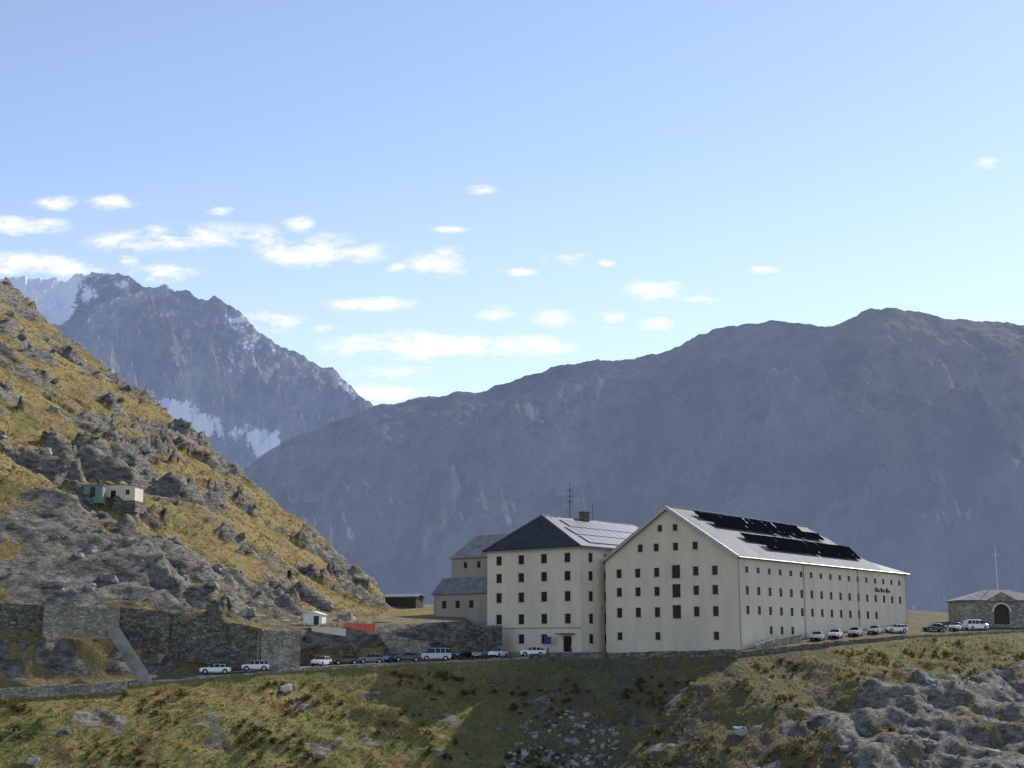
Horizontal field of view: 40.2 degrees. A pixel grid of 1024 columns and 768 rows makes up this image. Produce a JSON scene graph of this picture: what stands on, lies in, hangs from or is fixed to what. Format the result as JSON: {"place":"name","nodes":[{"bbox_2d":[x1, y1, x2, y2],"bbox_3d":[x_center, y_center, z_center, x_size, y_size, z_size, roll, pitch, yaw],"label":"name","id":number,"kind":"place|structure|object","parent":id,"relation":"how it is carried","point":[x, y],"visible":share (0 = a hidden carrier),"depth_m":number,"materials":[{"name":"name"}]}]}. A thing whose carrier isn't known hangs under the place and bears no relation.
{"place":"outdoors","nodes":[
{"label":"outdoors","id":0,"kind":"place"},
{"bbox_2d":[0,271,372,469],"bbox_3d":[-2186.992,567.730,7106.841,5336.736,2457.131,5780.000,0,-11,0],"label":"snowy mountain","id":1,"kind":"structure","parent":0,"point":[233,384],"depth_m":6382.81,"materials":[{"name":"grey stone"}]},
{"bbox_2d":[128,656,523,682],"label":"road","id":2,"kind":"structure","parent":0,"point":[173,677],"depth_m":212.35,"materials":[{"name":"grey asphalt"}]},
{"bbox_2d":[199,664,230,673],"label":"parked car","id":3,"kind":"object","parent":2,"relation":"on","point":[223,668],"visible":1,"depth_m":207.41,"materials":[{"name":"white metal"}]},
{"bbox_2d":[241,660,269,670],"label":"parked car","id":4,"kind":"object","parent":2,"relation":"on","point":[261,665],"visible":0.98,"depth_m":211.80,"materials":[{"name":"white metal"}]},
{"bbox_2d":[311,656,331,665],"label":"parked car","id":5,"kind":"object","parent":2,"relation":"on","point":[322,660],"visible":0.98,"depth_m":218.63,"materials":[{"name":"white metal"}]},
{"bbox_2d":[332,655,359,664],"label":"parked car","id":6,"kind":"object","parent":2,"relation":"on","point":[352,659],"visible":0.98,"depth_m":221.45,"materials":[{"name":"grey metal"}]},
{"bbox_2d":[359,653,383,663],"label":"parked car","id":7,"kind":"object","parent":2,"relation":"on","point":[376,658],"visible":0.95,"depth_m":222.84,"materials":[{"name":"grey metal"}]},
{"bbox_2d":[382,652,396,661],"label":"parked car","id":8,"kind":"object","parent":2,"relation":"on","point":[388,656],"visible":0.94,"depth_m":224.56,"materials":[{"name":"blue metal"}]},
{"bbox_2d":[393,652,421,661],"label":"parked car","id":9,"kind":"object","parent":2,"relation":"on","point":[414,656],"visible":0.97,"depth_m":225.40,"materials":[{"name":"grey metal"}]},
{"bbox_2d":[421,648,450,660],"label":"parked car","id":10,"kind":"object","parent":2,"relation":"on","point":[438,653],"visible":1,"depth_m":226.17,"materials":[{"name":"silver metal"}]},
{"bbox_2d":[451,649,471,658],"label":"parked car","id":11,"kind":"object","parent":2,"relation":"on","point":[461,653],"visible":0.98,"depth_m":228.87,"materials":[{"name":"black metal"}]},
{"bbox_2d":[472,649,487,657],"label":"parked car","id":12,"kind":"object","parent":2,"relation":"on","point":[477,653],"visible":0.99,"depth_m":229.32,"materials":[{"name":"grey metal"}]},
{"bbox_2d":[488,648,507,657],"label":"parked car","id":13,"kind":"object","parent":2,"relation":"on","point":[497,652],"visible":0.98,"depth_m":229.59,"materials":[{"name":"white metal"}]},
{"bbox_2d":[519,647,544,655],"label":"parked car","id":14,"kind":"object","parent":2,"relation":"on","point":[532,650],"visible":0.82,"depth_m":229.07,"materials":[{"name":"white metal"}]},
{"bbox_2d":[0,277,1023,767],"bbox_3d":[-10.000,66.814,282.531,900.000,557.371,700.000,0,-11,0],"label":"terrain","id":15,"kind":"structure","parent":0,"point":[36,577],"depth_m":217.74,"materials":[{"name":"green plant"}]},
{"bbox_2d":[0,603,43,636],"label":"stone wall","id":16,"kind":"structure","parent":15,"relation":"on","point":[27,617],"depth_m":204.62,"materials":[{"name":"grey stone"}]},
{"bbox_2d":[0,680,127,699],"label":"retaining wall","id":17,"kind":"structure","parent":15,"relation":"on","point":[61,690],"depth_m":192.18,"materials":[{"name":"stone"}]},
{"bbox_2d":[42,604,119,639],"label":"stone wall","id":18,"kind":"structure","parent":15,"relation":"on","point":[94,622],"depth_m":205.77,"materials":[{"name":"grey stone"}]},
{"bbox_2d":[82,484,106,503],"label":"tool shed","id":19,"kind":"structure","parent":15,"relation":"on","point":[97,492],"depth_m":250.77,"materials":[{"name":"teal paint"}]},
{"bbox_2d":[106,484,144,513],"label":"stone hut","id":20,"kind":"object","parent":15,"relation":"on","point":[131,496],"visible":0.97,"depth_m":254.55,"materials":[{"name":"white paint"}]},
{"bbox_2d":[111,490,129,497],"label":"window panes","id":21,"kind":"structure","parent":20,"relation":"in","point":[127,491],"depth_m":254.74,"materials":[{"name":"black glass"}]},
{"bbox_2d":[108,628,151,681],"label":"stone steps","id":22,"kind":"structure","parent":15,"relation":"on","point":[140,673],"depth_m":203.11,"materials":[{"name":"stone"}]},
{"bbox_2d":[119,607,169,651],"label":"stone wall","id":23,"kind":"structure","parent":15,"relation":"on","point":[144,629],"depth_m":208.87,"materials":[{"name":"grey stone"}]},
{"bbox_2d":[0,310,371,622],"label":"hillside rocks","id":24,"kind":"object","parent":15,"relation":"on","point":[245,612],"visible":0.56,"depth_m":260.65,"materials":[{"name":"grey stone"}]},
{"bbox_2d":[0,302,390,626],"bbox_3d":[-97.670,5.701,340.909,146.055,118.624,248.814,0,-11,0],"label":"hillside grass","id":25,"kind":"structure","parent":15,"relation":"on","point":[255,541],"depth_m":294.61,"materials":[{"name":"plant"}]},
{"bbox_2d":[168,613,261,670],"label":"stone wall","id":26,"kind":"structure","parent":15,"relation":"on","point":[205,641],"depth_m":211.71,"materials":[{"name":"grey stone"}]},
{"bbox_2d":[257,631,300,670],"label":"stone wall","id":27,"kind":"structure","parent":15,"relation":"on","point":[280,649],"depth_m":214.59,"materials":[{"name":"grey stone"}]},
{"bbox_2d":[280,684,291,692],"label":"pale boulder","id":28,"kind":"object","parent":15,"relation":"on","point":[286,688],"visible":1,"depth_m":207.18,"materials":[{"name":"stone"}]},
{"bbox_2d":[301,611,326,624],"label":"white cabin","id":29,"kind":"object","parent":15,"relation":"on","point":[314,618],"visible":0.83,"depth_m":233.04,"materials":[{"name":"paint"}]},
{"bbox_2d":[314,616,318,624],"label":"window panes","id":30,"kind":"structure","parent":29,"relation":"in","point":[315,623],"depth_m":233.02,"materials":[{"name":"black glass"}]},
{"bbox_2d":[310,626,345,635],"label":"stone wall","id":31,"kind":"structure","parent":15,"relation":"on","point":[336,631],"depth_m":227.13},
{"bbox_2d":[128,656,529,685],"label":"retaining wall","id":32,"kind":"structure","parent":15,"relation":"on","point":[314,668],"depth_m":214.95,"materials":[{"name":"stone"}]},
{"bbox_2d":[364,632,429,660],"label":"stone wall","id":33,"kind":"structure","parent":15,"relation":"on","point":[398,645],"depth_m":233.85,"materials":[{"name":"grey stone"}]},
{"bbox_2d":[344,622,374,632],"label":"safety fence","id":34,"kind":"object","parent":33,"relation":"on","point":[366,627],"visible":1,"depth_m":231.39,"materials":[{"name":"red"}]},
{"bbox_2d":[383,594,425,607],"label":"timber shed","id":35,"kind":"structure","parent":15,"relation":"on","point":[407,600],"depth_m":297.93,"materials":[{"name":"brown wood"}]},
{"bbox_2d":[373,622,501,656],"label":"stone wall","id":36,"kind":"structure","parent":15,"relation":"on","point":[489,638],"depth_m":244.34,"materials":[{"name":"grey stone"}]},
{"bbox_2d":[434,594,486,625],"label":"walls","id":37,"kind":"structure","parent":15,"relation":"on","point":[476,614],"depth_m":259.40,"materials":[{"name":"beige paint"}]},
{"bbox_2d":[443,601,472,607],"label":"window panes","id":38,"kind":"object","parent":37,"relation":"attached to","point":[458,604],"visible":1,"depth_m":260.81,"materials":[{"name":"black glass"}]},
{"bbox_2d":[431,577,486,594],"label":"roof","id":39,"kind":"structure","parent":37,"relation":"on","point":[461,586],"depth_m":262.18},
{"bbox_2d":[451,558,486,577],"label":"walls","id":40,"kind":"structure","parent":15,"relation":"on","point":[459,570],"depth_m":274.11,"materials":[{"name":"beige paint"}]},
{"bbox_2d":[449,533,509,558],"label":"roof","id":41,"kind":"structure","parent":40,"relation":"on","point":[475,546],"depth_m":278.35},
{"bbox_2d":[0,637,1023,767],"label":"shrubs","id":42,"kind":"object","parent":15,"relation":"on","point":[796,747],"visible":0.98,"depth_m":200.94,"materials":[{"name":"green plant"}]},
{"bbox_2d":[24,650,1023,767],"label":"scattered rocks","id":43,"kind":"object","parent":15,"relation":"on","point":[743,731],"visible":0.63,"depth_m":195.88,"materials":[{"name":"grey stone"}]},
{"bbox_2d":[544,637,550,643],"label":"notice board","id":44,"kind":"object","parent":15,"relation":"on","point":[547,640],"visible":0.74,"depth_m":241.48,"materials":[{"name":"metal"}]},
{"bbox_2d":[487,546,611,651],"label":"walls","id":45,"kind":"structure","parent":15,"relation":"on","point":[579,607],"depth_m":245.24,"materials":[{"name":"beige paint"}]},
{"bbox_2d":[495,552,605,652],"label":"window surrounds","id":46,"kind":"object","parent":45,"relation":"attached to","point":[547,595],"visible":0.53,"depth_m":244.44,"materials":[{"name":"stone"}]},
{"bbox_2d":[497,553,606,651],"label":"window frames","id":47,"kind":"structure","parent":45,"relation":"on","point":[499,596],"depth_m":245.58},
{"bbox_2d":[497,553,605,651],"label":"window panes","id":48,"kind":"object","parent":47,"relation":"in","point":[567,642],"visible":0.29,"depth_m":245.40,"materials":[{"name":"black glass"}]},
{"bbox_2d":[482,515,637,551],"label":"roof","id":49,"kind":"structure","parent":45,"relation":"on","point":[541,531],"depth_m":249.53,"materials":[{"name":"stone"}]},
{"bbox_2d":[482,514,631,552],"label":"gutters and ridge","id":50,"kind":"object","parent":49,"relation":"attached to","point":[551,548],"visible":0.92,"depth_m":250.50,"materials":[{"name":"metal"}]},
{"bbox_2d":[564,496,592,517],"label":"antenna mast","id":51,"kind":"object","parent":50,"relation":"on","point":[574,513],"visible":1,"depth_m":258.84,"materials":[{"name":"grey metal"}]},
{"bbox_2d":[578,511,589,521],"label":"chimney","id":52,"kind":"object","parent":49,"relation":"on","point":[584,516],"visible":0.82,"depth_m":260.21,"materials":[{"name":"stone"}]},
{"bbox_2d":[560,519,635,544],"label":"solar panels","id":53,"kind":"object","parent":49,"relation":"on","point":[602,532],"visible":0.72,"depth_m":255.22,"materials":[{"name":"grey"}]},
{"bbox_2d":[502,627,601,655],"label":"plinth","id":54,"kind":"structure","parent":15,"relation":"on","point":[513,653],"depth_m":244.89,"materials":[{"name":"grey stone"}]},
{"bbox_2d":[503,710,620,767],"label":"scree pile","id":55,"kind":"object","parent":15,"relation":"on","point":[574,741],"visible":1,"depth_m":200.15,"materials":[{"name":"grey stone"}]},
{"bbox_2d":[530,649,734,659],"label":"retaining wall","id":56,"kind":"structure","parent":15,"relation":"on","point":[649,654],"depth_m":221.16,"materials":[{"name":"stone"}]},
{"bbox_2d":[605,510,906,652],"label":"walls","id":57,"kind":"structure","parent":15,"relation":"on","point":[688,631],"depth_m":237.79,"materials":[{"name":"beige paint"}]},
{"bbox_2d":[616,523,719,640],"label":"window surrounds","id":58,"kind":"object","parent":57,"relation":"attached to","point":[671,587],"visible":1,"depth_m":235.73,"materials":[{"name":"stone"}]},
{"bbox_2d":[602,506,908,574],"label":"roof","id":59,"kind":"structure","parent":57,"relation":"on","point":[886,569],"depth_m":243.14,"materials":[{"name":"metal"}]},
{"bbox_2d":[599,505,909,574],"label":"roof trim","id":60,"kind":"structure","parent":59,"relation":"attached to","point":[647,522],"depth_m":239.36,"materials":[{"name":"grey metal"}]},
{"bbox_2d":[695,514,850,558],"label":"panel racks","id":61,"kind":"object","parent":59,"relation":"on","point":[783,535],"visible":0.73,"depth_m":256.34,"materials":[{"name":"metal"}]},
{"bbox_2d":[694,511,861,559],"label":"solar panels","id":62,"kind":"object","parent":61,"relation":"on","point":[787,544],"visible":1,"depth_m":255.08,"materials":[{"name":"black glass"}]},
{"bbox_2d":[668,506,881,569],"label":"roof seams","id":63,"kind":"object","parent":59,"relation":"on","point":[766,546],"visible":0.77,"depth_m":243.20,"materials":[{"name":"grey metal"}]},
{"bbox_2d":[617,524,900,639],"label":"window frames","id":64,"kind":"structure","parent":57,"relation":"attached to","point":[677,609],"depth_m":238.61,"materials":[{"name":"wood"}]},
{"bbox_2d":[617,525,900,639],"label":"window panes","id":65,"kind":"object","parent":64,"relation":"in","point":[676,592],"visible":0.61,"depth_m":236.98,"materials":[{"name":"black glass"}]},
{"bbox_2d":[738,559,907,645],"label":"downpipes","id":66,"kind":"object","parent":57,"relation":"attached to","point":[804,600],"visible":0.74,"depth_m":246.19,"materials":[{"name":"grey metal"}]},
{"bbox_2d":[875,588,889,592],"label":"wall lettering","id":67,"kind":"object","parent":57,"relation":"attached to","point":[878,590],"depth_m":272.98},
{"bbox_2d":[753,634,801,649],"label":"stone wall","id":68,"kind":"structure","parent":15,"relation":"on","point":[783,641],"depth_m":232.57,"materials":[{"name":"grey stone"}]},
{"bbox_2d":[810,631,825,640],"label":"parked car","id":69,"kind":"object","parent":15,"relation":"on","point":[815,635],"visible":1,"depth_m":241.72,"materials":[{"name":"silver metal"}]},
{"bbox_2d":[733,635,905,656],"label":"retaining wall","id":70,"kind":"structure","parent":15,"relation":"on","point":[782,648],"depth_m":231.81,"materials":[{"name":"stone"}]},
{"bbox_2d":[828,629,842,637],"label":"parked car","id":71,"kind":"object","parent":15,"relation":"on","point":[837,633],"visible":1,"depth_m":246.38,"materials":[{"name":"white metal"}]},
{"bbox_2d":[848,627,862,635],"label":"parked car","id":72,"kind":"object","parent":15,"relation":"on","point":[857,631],"visible":1,"depth_m":251.78,"materials":[{"name":"silver metal"}]},
{"bbox_2d":[867,626,882,633],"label":"parked car","id":73,"kind":"object","parent":15,"relation":"on","point":[875,629],"visible":1,"depth_m":257.48,"materials":[{"name":"silver metal"}]},
{"bbox_2d":[884,624,907,632],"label":"parked car","id":74,"kind":"object","parent":15,"relation":"on","point":[899,628],"visible":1,"depth_m":261.90,"materials":[{"name":"white metal"}]},
{"bbox_2d":[922,623,947,630],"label":"parked car","id":75,"kind":"object","parent":15,"relation":"on","point":[937,627],"visible":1,"depth_m":267.53,"materials":[{"name":"black metal"}]},
{"bbox_2d":[948,622,963,630],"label":"parked car","id":76,"kind":"object","parent":15,"relation":"on","point":[956,625],"visible":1,"depth_m":270.63,"materials":[{"name":"white metal"}]},
{"bbox_2d":[906,629,1023,636],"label":"retaining wall","id":77,"kind":"structure","parent":15,"relation":"on","point":[995,631],"depth_m":263.42,"materials":[{"name":"stone"}]},
{"bbox_2d":[963,620,988,629],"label":"parked car","id":78,"kind":"object","parent":15,"relation":"on","point":[974,624],"visible":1,"depth_m":273.52,"materials":[{"name":"white metal"}]},
{"bbox_2d":[945,590,1023,627],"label":"mortuary chapel","id":79,"kind":"structure","parent":15,"relation":"on","point":[998,608],"depth_m":284.55,"materials":[{"name":"stone"}]},
{"bbox_2d":[994,604,1008,623],"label":"door","id":80,"kind":"structure","parent":79,"relation":"in","point":[1001,614],"depth_m":284.81,"materials":[{"name":"brown wood"}]},
{"bbox_2d":[992,551,998,589],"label":"flagpole","id":81,"kind":"object","parent":15,"relation":"on","point":[995,554],"visible":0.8,"depth_m":294.33,"materials":[{"name":"grey metal"}]},
{"bbox_2d":[0,0,1023,405],"label":"sky","id":82,"kind":"structure","parent":0,"point":[410,199],"materials":[{"name":"blue"}]},
{"bbox_2d":[244,307,1023,612],"bbox_3d":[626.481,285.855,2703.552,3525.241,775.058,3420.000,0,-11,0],"label":"mountain","id":83,"kind":"structure","parent":0,"point":[892,438],"depth_m":2109.68,"materials":[{"name":"grey stone"}]}
]}

